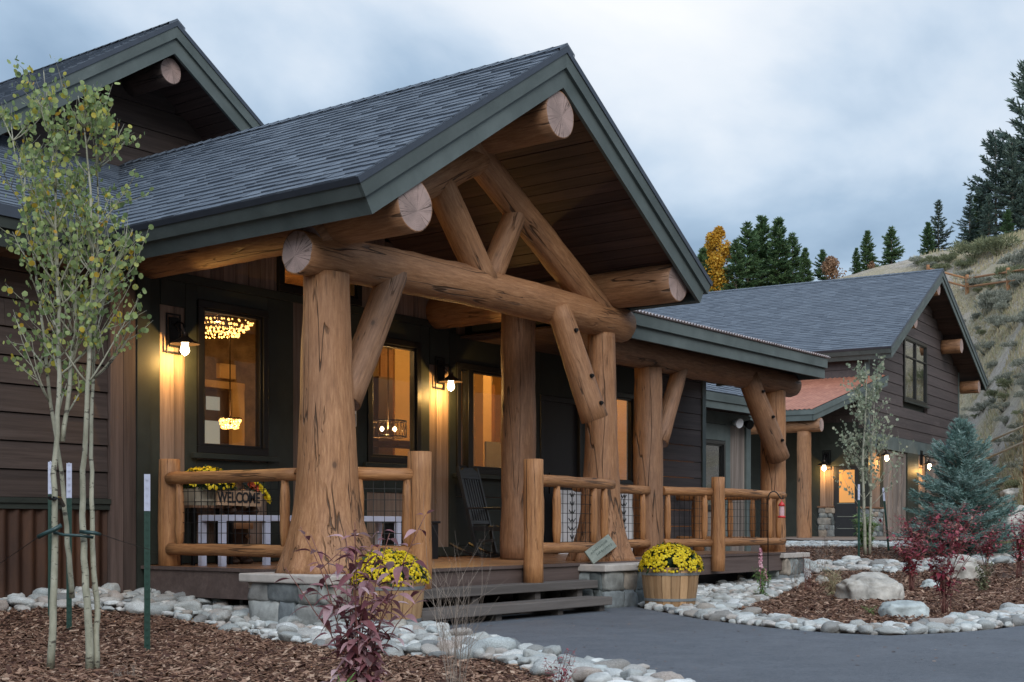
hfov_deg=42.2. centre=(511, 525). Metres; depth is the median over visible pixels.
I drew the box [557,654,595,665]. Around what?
cobble
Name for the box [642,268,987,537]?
garage building
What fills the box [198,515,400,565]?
porch bench
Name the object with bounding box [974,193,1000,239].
pine tree
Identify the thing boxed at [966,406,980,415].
sage bush
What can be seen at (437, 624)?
cobble
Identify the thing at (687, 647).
path
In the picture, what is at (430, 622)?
cobble
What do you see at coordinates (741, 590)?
river cobbles
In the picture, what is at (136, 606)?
cobble
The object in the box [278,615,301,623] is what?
cobble
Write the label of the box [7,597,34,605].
cobble
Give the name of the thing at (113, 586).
cobble
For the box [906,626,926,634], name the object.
cobble
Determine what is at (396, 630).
cobble
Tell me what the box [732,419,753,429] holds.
flood light
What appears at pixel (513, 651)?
cobble
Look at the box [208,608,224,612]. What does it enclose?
cobble
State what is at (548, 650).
cobble
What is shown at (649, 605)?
cobble
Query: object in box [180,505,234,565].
plant stand
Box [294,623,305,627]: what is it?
cobble
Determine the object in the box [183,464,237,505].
flower box
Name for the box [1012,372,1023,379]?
sage bush
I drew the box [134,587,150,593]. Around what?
cobble
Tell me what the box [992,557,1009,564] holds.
cobble
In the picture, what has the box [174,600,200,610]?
cobble
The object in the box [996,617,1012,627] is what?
cobble
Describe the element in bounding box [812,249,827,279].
pine tree
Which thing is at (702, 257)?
pine tree
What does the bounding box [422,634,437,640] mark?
cobble
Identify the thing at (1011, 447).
stair handrail
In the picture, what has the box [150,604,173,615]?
cobble
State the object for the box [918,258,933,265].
sage bush
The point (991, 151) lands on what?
pine tree
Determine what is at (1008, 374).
sage bush
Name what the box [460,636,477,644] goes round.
cobble
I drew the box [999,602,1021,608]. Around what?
cobble
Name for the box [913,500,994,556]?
crimson shrub
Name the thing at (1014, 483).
sage bush
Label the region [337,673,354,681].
leafy herb
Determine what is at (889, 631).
cobble
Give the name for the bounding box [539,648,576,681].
red twig plant
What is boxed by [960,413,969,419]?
sage bush
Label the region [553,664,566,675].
cobble
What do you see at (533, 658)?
cobble
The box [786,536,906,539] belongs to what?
pavement
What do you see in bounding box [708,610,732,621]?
cobble
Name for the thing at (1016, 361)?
sage bush
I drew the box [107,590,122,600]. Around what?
cobble
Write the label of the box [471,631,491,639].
cobble
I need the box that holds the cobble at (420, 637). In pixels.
[415,633,431,639]
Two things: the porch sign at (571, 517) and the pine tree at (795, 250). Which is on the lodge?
the porch sign at (571, 517)
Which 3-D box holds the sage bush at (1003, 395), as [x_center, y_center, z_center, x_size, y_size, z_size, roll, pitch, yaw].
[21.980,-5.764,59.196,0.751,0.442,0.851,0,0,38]
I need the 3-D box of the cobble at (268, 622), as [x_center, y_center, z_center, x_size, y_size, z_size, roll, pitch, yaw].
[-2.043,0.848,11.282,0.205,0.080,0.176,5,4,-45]
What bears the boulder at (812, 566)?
on the ground at (237, 601)
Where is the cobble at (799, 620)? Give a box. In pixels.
[795,618,805,623]
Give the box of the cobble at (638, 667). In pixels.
[622,664,646,673]
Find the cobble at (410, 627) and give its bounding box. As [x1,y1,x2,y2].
[399,625,412,631]
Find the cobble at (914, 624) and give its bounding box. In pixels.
[911,622,927,633]
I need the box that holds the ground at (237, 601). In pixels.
[0,540,1023,681]
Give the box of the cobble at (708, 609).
[702,608,716,611]
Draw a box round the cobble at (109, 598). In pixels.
[100,597,120,607]
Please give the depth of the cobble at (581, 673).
7.42 m
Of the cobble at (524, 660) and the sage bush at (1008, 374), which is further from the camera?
the sage bush at (1008, 374)
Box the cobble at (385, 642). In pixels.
[374,639,391,652]
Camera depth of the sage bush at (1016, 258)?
76.26 m
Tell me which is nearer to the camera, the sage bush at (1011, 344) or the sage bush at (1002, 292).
the sage bush at (1011, 344)
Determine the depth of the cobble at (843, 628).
11.06 m
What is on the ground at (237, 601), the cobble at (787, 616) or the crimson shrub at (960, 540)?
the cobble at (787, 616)
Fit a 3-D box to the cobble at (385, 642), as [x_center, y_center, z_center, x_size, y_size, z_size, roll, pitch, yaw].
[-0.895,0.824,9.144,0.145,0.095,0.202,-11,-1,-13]
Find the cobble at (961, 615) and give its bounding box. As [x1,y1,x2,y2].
[949,612,968,618]
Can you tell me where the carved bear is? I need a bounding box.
[223,483,258,563]
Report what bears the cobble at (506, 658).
on the bark mulch at (26, 663)
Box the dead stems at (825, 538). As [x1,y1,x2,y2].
[815,515,835,547]
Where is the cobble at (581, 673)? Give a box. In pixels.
[572,666,602,681]
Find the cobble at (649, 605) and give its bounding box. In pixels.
[644,602,656,609]
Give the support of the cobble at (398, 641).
on the ground at (237, 601)
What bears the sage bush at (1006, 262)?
on the hill
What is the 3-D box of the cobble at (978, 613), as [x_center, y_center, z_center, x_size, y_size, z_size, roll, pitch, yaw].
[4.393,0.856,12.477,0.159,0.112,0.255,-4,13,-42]
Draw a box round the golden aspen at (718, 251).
[703,225,733,290]
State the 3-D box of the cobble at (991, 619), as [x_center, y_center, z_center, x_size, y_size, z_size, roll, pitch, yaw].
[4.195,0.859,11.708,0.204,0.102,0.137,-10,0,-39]
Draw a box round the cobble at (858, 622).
[850,619,865,624]
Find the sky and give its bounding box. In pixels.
[0,0,1023,282]
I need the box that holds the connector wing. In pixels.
[706,383,750,550]
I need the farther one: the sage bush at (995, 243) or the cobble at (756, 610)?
the sage bush at (995, 243)
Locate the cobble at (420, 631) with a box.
[415,629,427,634]
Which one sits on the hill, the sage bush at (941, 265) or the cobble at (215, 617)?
the sage bush at (941, 265)
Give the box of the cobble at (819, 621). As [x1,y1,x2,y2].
[813,619,825,623]
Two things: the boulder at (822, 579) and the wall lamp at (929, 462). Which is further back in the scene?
the wall lamp at (929, 462)
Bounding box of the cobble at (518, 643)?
[509,637,520,648]
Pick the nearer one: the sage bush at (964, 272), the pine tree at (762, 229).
the sage bush at (964, 272)
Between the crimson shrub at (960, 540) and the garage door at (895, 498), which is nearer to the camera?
the crimson shrub at (960, 540)
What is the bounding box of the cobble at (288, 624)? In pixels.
[276,622,297,629]
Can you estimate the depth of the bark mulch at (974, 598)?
16.23 m
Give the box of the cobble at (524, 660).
[517,657,531,664]
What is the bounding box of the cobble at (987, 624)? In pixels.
[976,619,994,630]
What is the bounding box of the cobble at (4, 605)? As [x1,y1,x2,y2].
[0,599,8,611]
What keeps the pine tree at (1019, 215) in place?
on the hill
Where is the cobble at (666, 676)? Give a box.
[650,671,683,680]
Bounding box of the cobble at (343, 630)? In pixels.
[333,627,346,635]
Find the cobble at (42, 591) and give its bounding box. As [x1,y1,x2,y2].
[32,587,47,594]
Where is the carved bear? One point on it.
(242, 560)
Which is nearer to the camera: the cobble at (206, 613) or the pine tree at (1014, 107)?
the cobble at (206, 613)
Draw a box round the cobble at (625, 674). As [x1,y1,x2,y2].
[620,669,642,679]
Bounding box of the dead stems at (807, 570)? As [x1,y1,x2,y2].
[795,538,817,590]
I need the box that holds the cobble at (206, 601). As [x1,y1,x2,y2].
[197,597,212,605]
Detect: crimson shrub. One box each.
[873,514,934,590]
[888,510,942,559]
[896,504,988,613]
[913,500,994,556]
[954,524,1012,567]
[998,505,1023,578]
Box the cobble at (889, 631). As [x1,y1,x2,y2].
[875,627,903,635]
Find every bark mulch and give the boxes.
[0,605,570,681]
[736,543,1023,624]
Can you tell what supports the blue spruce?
on the bark mulch at (974, 598)
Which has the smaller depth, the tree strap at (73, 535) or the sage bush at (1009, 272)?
the tree strap at (73, 535)
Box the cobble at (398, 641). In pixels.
[390,638,409,642]
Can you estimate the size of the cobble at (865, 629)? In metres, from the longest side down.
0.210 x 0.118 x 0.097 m
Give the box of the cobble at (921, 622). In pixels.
[909,620,925,625]
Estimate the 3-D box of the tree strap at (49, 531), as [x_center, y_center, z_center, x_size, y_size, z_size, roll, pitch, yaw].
[-2.777,0.032,7.964,0.158,0.093,0.049,0,0,4]
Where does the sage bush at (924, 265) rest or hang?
on the hill
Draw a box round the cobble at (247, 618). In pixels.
[244,615,250,621]
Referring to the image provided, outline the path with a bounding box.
[435,606,1023,681]
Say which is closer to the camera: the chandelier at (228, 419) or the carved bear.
the carved bear
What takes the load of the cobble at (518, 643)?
on the ground at (237, 601)
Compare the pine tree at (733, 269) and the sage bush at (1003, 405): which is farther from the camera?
the pine tree at (733, 269)
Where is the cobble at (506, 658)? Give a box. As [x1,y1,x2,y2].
[497,654,515,663]
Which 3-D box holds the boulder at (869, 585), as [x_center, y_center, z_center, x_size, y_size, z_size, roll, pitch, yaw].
[4.315,0.850,15.938,0.834,0.584,0.709,0,0,0]
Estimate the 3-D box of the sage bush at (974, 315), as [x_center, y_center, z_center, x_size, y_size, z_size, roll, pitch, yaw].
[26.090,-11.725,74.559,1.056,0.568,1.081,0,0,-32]
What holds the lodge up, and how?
on the ground at (237, 601)
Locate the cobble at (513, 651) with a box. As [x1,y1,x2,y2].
[502,649,522,655]
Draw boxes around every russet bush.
[820,255,846,279]
[867,261,875,268]
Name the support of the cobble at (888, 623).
on the ground at (237, 601)
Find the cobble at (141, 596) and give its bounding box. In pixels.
[131,594,153,600]
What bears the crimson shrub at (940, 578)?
on the bark mulch at (974, 598)
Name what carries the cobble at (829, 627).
on the ground at (237, 601)
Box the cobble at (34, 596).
[28,594,47,598]
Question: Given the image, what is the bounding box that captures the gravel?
[786,540,928,547]
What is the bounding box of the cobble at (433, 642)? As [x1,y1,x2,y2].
[421,640,438,645]
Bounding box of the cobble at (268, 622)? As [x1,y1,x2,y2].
[265,620,277,626]
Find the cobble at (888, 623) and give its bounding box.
[880,621,895,625]
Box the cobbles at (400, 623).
[384,619,407,626]
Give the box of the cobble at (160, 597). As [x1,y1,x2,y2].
[152,594,177,601]
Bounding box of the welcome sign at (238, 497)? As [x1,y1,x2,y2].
[216,490,261,506]
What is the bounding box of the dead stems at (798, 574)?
[789,547,806,582]
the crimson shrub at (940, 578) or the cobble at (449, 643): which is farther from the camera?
the crimson shrub at (940, 578)
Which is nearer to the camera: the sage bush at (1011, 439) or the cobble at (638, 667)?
the cobble at (638, 667)
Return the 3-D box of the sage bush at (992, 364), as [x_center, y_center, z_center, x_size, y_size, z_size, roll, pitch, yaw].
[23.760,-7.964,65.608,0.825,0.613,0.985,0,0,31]
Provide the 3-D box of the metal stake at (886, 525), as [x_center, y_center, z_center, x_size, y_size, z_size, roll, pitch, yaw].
[7.852,-0.113,27.863,0.043,1.400,0.048,-5,0,-1]
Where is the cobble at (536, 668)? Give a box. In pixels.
[530,656,557,676]
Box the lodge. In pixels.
[0,19,829,625]
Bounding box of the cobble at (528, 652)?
[523,649,546,656]
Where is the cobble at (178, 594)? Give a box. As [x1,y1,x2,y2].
[172,592,185,597]
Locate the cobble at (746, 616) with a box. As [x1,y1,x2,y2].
[736,614,754,623]
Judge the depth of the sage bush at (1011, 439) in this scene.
50.84 m
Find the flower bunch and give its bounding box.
[243,482,271,503]
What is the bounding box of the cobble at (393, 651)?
[384,644,403,660]
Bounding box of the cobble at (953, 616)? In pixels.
[943,614,957,619]
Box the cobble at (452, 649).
[447,647,460,657]
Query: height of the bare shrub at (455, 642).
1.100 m
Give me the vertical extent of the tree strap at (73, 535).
0.048 m
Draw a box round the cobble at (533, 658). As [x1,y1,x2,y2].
[520,656,541,665]
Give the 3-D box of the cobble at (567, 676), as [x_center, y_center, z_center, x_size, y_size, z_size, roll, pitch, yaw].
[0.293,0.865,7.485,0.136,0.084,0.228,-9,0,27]
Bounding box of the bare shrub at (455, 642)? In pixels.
[391,505,505,681]
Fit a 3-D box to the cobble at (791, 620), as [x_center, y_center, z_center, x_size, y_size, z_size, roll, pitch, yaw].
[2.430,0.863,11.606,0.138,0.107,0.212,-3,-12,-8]
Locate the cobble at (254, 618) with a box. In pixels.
[250,615,259,620]
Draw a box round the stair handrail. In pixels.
[974,425,1023,504]
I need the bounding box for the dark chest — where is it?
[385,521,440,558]
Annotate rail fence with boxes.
[926,265,1023,294]
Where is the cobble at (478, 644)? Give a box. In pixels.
[454,641,486,662]
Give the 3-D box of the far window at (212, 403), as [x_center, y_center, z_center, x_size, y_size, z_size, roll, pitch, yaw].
[-4.075,-1.669,18.063,0.020,0.183,0.233,0,0,37]
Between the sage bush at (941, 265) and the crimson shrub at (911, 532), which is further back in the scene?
the sage bush at (941, 265)
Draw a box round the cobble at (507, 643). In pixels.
[478,636,515,649]
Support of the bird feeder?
hanging from the shepherd hook
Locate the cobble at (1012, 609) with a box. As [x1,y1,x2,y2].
[1000,607,1023,612]
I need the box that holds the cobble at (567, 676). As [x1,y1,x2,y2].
[550,671,575,681]
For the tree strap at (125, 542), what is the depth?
8.57 m
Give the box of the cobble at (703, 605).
[695,603,715,608]
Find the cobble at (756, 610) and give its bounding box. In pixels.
[740,607,761,614]
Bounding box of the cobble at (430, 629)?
[426,626,437,632]
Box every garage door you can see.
[884,450,905,535]
[927,457,947,507]
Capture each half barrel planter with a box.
[347,547,430,623]
[637,542,704,606]
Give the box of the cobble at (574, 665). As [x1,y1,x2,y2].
[567,663,594,670]
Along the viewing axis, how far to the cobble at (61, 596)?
12.07 m
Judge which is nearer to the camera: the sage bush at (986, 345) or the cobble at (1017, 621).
the cobble at (1017, 621)
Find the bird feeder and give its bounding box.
[778,499,785,517]
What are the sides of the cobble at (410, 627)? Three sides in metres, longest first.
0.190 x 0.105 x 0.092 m
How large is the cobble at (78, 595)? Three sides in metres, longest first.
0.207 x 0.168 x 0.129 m
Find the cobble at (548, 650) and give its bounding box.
[542,648,553,653]
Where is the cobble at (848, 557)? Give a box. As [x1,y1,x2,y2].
[841,555,859,559]
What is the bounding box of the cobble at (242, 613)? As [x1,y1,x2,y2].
[232,609,248,617]
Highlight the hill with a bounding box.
[786,236,1023,539]
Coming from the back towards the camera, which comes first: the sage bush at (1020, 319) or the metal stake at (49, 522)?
the sage bush at (1020, 319)
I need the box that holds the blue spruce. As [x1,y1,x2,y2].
[891,417,1023,555]
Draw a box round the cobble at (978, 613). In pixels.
[966,610,990,616]
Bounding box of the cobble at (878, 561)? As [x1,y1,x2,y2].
[869,559,887,565]
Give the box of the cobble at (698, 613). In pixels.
[694,609,707,618]
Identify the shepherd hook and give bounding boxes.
[767,491,783,587]
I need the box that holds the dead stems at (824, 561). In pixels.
[807,547,829,575]
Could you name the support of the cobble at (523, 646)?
on the ground at (237, 601)
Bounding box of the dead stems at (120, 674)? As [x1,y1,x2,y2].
[112,663,136,681]
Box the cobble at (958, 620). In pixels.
[954,618,965,623]
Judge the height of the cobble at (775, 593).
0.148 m
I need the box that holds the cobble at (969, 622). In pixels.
[956,621,975,624]
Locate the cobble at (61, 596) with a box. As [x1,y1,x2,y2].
[57,593,73,599]
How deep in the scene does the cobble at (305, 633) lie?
10.07 m
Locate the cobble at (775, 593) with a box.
[759,589,777,596]
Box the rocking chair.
[449,466,501,557]
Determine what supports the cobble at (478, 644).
on the ground at (237, 601)
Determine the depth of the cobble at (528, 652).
8.52 m
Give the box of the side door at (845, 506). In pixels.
[834,466,857,536]
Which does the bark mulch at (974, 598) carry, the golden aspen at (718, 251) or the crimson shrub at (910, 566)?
the crimson shrub at (910, 566)
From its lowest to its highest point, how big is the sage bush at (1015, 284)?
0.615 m
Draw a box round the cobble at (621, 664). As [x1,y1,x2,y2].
[593,659,630,669]
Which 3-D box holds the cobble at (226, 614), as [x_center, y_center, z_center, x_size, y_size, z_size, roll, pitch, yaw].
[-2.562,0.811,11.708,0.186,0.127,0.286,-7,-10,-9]
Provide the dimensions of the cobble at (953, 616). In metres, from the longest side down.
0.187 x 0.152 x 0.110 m
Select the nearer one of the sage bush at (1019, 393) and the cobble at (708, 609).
the cobble at (708, 609)
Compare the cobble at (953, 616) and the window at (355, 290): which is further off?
the window at (355, 290)
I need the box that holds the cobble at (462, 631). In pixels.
[449,628,473,635]
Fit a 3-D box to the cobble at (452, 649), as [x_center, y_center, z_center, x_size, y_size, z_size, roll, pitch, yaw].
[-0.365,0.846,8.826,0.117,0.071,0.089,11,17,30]
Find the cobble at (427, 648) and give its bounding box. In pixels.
[421,643,439,654]
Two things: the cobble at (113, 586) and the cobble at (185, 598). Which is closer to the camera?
the cobble at (185, 598)
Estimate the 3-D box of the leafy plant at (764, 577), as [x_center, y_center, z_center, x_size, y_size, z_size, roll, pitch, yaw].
[3.053,0.590,16.193,0.260,0.657,0.243,0,0,-18]
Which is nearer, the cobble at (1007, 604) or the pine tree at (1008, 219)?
the cobble at (1007, 604)
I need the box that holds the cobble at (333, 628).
[330,622,345,633]
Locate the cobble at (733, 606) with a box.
[716,602,737,609]
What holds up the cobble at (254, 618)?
on the ground at (237, 601)
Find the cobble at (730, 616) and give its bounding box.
[725,613,737,621]
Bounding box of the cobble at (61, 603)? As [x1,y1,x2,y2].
[57,599,74,609]
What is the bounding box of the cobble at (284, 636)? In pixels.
[278,631,301,643]
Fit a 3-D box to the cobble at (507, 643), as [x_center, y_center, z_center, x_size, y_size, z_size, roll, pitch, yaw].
[-0.113,0.825,9.033,0.280,0.142,0.180,-11,-15,8]
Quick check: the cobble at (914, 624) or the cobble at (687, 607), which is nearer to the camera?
the cobble at (914, 624)
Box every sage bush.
[908,255,923,265]
[917,261,937,267]
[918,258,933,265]
[924,255,936,259]
[933,263,952,270]
[938,252,958,258]
[938,255,955,263]
[946,235,988,259]
[952,258,976,269]
[953,269,972,275]
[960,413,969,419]
[966,274,992,288]
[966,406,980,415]
[968,231,1022,256]
[970,313,980,321]
[972,287,982,292]
[973,286,1009,316]
[974,338,995,355]
[975,329,985,335]
[976,405,986,411]
[980,397,995,410]
[983,281,995,289]
[983,389,997,397]
[983,455,997,464]
[983,477,1002,489]
[984,312,1006,327]
[984,359,997,369]
[986,293,1011,302]
[988,399,1010,412]
[988,490,1001,499]
[991,415,1009,426]
[991,438,1001,445]
[993,262,1023,278]
[993,300,1010,313]
[993,370,1013,380]
[995,289,1013,303]
[995,312,1018,328]
[995,377,1012,391]
[996,392,1008,401]
[997,255,1015,266]
[998,246,1023,266]
[1000,339,1018,350]
[1000,432,1023,443]
[1002,457,1022,472]
[1003,479,1020,488]
[1005,268,1023,277]
[1006,272,1023,286]
[1006,421,1023,432]
[1008,280,1020,289]
[1008,358,1023,368]
[1011,409,1022,416]
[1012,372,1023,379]
[1013,390,1023,398]
[1014,377,1023,389]
[1015,310,1023,324]
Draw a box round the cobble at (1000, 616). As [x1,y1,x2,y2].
[997,614,1009,618]
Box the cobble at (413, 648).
[406,645,421,653]
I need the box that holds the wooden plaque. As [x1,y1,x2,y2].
[584,534,616,563]
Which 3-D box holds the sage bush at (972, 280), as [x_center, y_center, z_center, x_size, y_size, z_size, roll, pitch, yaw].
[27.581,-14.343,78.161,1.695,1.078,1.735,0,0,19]
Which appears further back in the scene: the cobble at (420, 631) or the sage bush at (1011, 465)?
the sage bush at (1011, 465)
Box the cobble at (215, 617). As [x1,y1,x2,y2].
[208,613,223,620]
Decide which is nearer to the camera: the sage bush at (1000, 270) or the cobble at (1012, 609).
the cobble at (1012, 609)
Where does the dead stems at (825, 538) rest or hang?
on the bark mulch at (974, 598)
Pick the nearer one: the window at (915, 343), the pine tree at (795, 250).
the window at (915, 343)
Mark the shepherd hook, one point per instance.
(768, 533)
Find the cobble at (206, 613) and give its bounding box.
[201,611,210,616]
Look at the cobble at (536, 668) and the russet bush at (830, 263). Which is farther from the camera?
the russet bush at (830, 263)
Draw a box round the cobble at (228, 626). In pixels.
[218,623,239,630]
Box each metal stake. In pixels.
[48,461,51,615]
[66,463,71,631]
[144,474,149,652]
[858,484,859,556]
[882,487,889,550]
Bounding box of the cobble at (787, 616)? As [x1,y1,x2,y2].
[763,614,790,620]
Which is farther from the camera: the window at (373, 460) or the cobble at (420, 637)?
the window at (373, 460)
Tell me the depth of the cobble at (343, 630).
10.01 m
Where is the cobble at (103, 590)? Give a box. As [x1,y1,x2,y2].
[92,587,110,593]
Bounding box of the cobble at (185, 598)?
[178,595,196,601]
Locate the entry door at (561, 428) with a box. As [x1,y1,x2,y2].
[540,395,582,542]
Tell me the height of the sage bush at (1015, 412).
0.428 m
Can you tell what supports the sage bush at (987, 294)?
on the hill
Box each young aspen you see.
[0,55,153,668]
[832,353,913,553]
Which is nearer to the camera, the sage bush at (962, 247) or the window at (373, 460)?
the window at (373, 460)
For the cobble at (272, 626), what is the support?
on the ground at (237, 601)
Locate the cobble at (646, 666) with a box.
[637,663,649,668]
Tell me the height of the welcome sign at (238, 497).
0.167 m
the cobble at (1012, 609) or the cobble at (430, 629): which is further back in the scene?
the cobble at (1012, 609)
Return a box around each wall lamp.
[166,312,199,355]
[435,356,461,390]
[817,450,830,470]
[877,440,893,460]
[920,450,934,468]
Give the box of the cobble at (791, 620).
[784,618,796,622]
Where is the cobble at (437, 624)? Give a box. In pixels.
[424,622,449,629]
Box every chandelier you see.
[205,314,253,338]
[218,318,241,429]
[373,348,406,438]
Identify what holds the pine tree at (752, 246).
on the hill
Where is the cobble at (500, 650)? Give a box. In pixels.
[495,647,507,653]
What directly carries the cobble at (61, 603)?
on the ground at (237, 601)
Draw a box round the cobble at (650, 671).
[647,669,655,672]
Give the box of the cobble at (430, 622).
[419,621,435,623]
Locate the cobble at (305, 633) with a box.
[297,628,323,643]
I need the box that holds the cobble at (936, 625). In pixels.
[925,622,951,632]
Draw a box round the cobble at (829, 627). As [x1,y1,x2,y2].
[821,621,839,632]
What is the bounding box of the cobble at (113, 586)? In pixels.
[102,583,120,591]
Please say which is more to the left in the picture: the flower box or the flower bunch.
the flower box
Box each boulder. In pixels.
[804,558,816,568]
[815,575,828,581]
[834,572,904,600]
[878,600,929,618]
[920,579,939,588]
[938,554,984,580]
[999,488,1020,505]
[1003,505,1023,534]
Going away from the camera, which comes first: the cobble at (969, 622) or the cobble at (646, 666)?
the cobble at (646, 666)
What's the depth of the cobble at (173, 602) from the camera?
12.12 m
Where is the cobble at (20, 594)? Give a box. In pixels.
[7,593,24,596]
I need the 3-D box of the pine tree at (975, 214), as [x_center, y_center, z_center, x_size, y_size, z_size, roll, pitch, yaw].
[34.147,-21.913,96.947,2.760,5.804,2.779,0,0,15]
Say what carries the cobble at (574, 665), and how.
on the ground at (237, 601)
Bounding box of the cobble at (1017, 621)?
[1011,615,1023,626]
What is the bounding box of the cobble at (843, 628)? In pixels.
[839,624,856,632]
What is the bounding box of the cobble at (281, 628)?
[276,625,297,633]
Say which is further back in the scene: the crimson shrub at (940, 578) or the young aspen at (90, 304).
the crimson shrub at (940, 578)
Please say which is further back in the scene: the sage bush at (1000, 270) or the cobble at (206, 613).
the sage bush at (1000, 270)
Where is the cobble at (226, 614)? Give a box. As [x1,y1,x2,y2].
[211,610,231,622]
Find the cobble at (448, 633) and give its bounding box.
[439,629,451,638]
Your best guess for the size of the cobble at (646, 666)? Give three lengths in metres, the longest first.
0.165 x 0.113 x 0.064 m
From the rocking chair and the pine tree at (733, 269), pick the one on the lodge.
the rocking chair
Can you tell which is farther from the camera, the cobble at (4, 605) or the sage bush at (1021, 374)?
the sage bush at (1021, 374)
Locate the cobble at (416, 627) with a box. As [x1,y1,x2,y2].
[397,625,424,629]
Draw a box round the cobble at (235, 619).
[231,617,245,622]
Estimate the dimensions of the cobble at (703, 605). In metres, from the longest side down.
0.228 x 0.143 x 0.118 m
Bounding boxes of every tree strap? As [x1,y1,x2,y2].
[0,538,36,562]
[37,524,61,538]
[48,496,64,506]
[53,531,93,538]
[79,530,100,535]
[101,534,149,549]
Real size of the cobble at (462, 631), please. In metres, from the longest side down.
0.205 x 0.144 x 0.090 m
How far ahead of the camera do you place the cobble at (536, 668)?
7.67 m
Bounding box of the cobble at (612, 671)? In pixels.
[604,668,621,676]
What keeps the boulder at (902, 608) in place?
on the ground at (237, 601)
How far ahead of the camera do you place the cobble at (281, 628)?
10.19 m
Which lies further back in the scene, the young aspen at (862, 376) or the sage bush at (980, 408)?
the sage bush at (980, 408)
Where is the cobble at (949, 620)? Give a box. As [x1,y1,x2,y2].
[927,617,954,624]
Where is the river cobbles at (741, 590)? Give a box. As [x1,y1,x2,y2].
[3,551,1023,681]
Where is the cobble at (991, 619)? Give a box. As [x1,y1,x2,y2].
[984,617,995,621]
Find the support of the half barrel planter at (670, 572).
on the river cobbles at (741, 590)
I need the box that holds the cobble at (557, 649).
[543,645,561,655]
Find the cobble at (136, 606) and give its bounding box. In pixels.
[124,600,143,615]
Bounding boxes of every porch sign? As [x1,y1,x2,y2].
[558,490,581,553]
[620,494,632,550]
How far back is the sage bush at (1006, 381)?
59.60 m
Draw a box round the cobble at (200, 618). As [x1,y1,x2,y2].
[191,614,208,625]
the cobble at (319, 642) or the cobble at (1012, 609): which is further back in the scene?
the cobble at (1012, 609)
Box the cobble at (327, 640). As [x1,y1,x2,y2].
[325,636,346,648]
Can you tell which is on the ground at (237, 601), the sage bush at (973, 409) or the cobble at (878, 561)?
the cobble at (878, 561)
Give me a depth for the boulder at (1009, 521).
30.60 m
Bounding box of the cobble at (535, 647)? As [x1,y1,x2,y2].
[526,644,543,650]
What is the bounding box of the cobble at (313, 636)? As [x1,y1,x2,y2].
[309,631,333,640]
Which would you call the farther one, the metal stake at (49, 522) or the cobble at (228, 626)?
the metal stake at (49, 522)
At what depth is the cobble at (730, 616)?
12.28 m
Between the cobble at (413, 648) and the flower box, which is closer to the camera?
the cobble at (413, 648)
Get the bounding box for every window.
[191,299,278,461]
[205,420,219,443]
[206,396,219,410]
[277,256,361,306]
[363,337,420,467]
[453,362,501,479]
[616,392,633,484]
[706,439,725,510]
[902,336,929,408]
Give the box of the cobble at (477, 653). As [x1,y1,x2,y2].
[472,648,484,658]
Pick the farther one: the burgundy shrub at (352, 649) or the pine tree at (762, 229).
the pine tree at (762, 229)
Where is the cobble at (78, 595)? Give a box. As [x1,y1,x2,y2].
[74,592,82,598]
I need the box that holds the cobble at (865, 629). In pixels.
[858,625,872,634]
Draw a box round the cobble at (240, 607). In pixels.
[233,605,248,609]
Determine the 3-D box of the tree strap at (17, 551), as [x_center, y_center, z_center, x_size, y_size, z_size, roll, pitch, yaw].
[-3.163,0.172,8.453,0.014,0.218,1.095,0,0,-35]
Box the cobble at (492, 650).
[485,647,495,653]
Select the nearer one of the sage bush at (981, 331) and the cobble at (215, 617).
the cobble at (215, 617)
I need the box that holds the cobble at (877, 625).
[869,623,882,628]
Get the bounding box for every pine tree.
[697,247,715,291]
[715,238,756,289]
[732,221,775,288]
[746,215,776,286]
[761,216,797,285]
[779,232,806,282]
[795,247,814,282]
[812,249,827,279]
[849,248,863,273]
[858,230,878,270]
[876,225,904,266]
[918,221,938,254]
[930,199,954,250]
[953,192,985,244]
[960,187,989,242]
[962,129,1023,232]
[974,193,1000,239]
[980,60,1023,214]
[984,137,1023,234]
[996,209,1016,234]
[1007,184,1023,231]
[1015,143,1023,180]
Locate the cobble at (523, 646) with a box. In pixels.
[518,643,532,649]
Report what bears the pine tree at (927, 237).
on the hill
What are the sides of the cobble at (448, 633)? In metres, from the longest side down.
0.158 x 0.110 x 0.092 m
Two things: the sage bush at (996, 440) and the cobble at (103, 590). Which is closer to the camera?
the cobble at (103, 590)
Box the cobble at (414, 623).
[407,621,422,626]
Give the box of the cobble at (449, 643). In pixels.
[436,640,460,652]
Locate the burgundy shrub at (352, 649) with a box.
[275,510,433,681]
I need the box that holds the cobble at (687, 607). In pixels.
[675,606,695,609]
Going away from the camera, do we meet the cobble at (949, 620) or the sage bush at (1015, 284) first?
the cobble at (949, 620)
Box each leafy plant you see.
[750,547,772,595]
[815,565,844,595]
[852,513,879,547]
[862,605,877,615]
[974,559,996,590]
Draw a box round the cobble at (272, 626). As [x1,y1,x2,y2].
[265,623,276,628]
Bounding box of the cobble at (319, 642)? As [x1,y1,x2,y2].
[312,639,324,646]
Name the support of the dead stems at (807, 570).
on the bark mulch at (974, 598)
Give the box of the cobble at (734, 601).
[727,599,739,603]
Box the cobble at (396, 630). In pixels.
[376,624,400,633]
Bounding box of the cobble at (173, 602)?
[166,600,176,605]
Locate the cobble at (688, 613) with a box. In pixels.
[683,610,697,617]

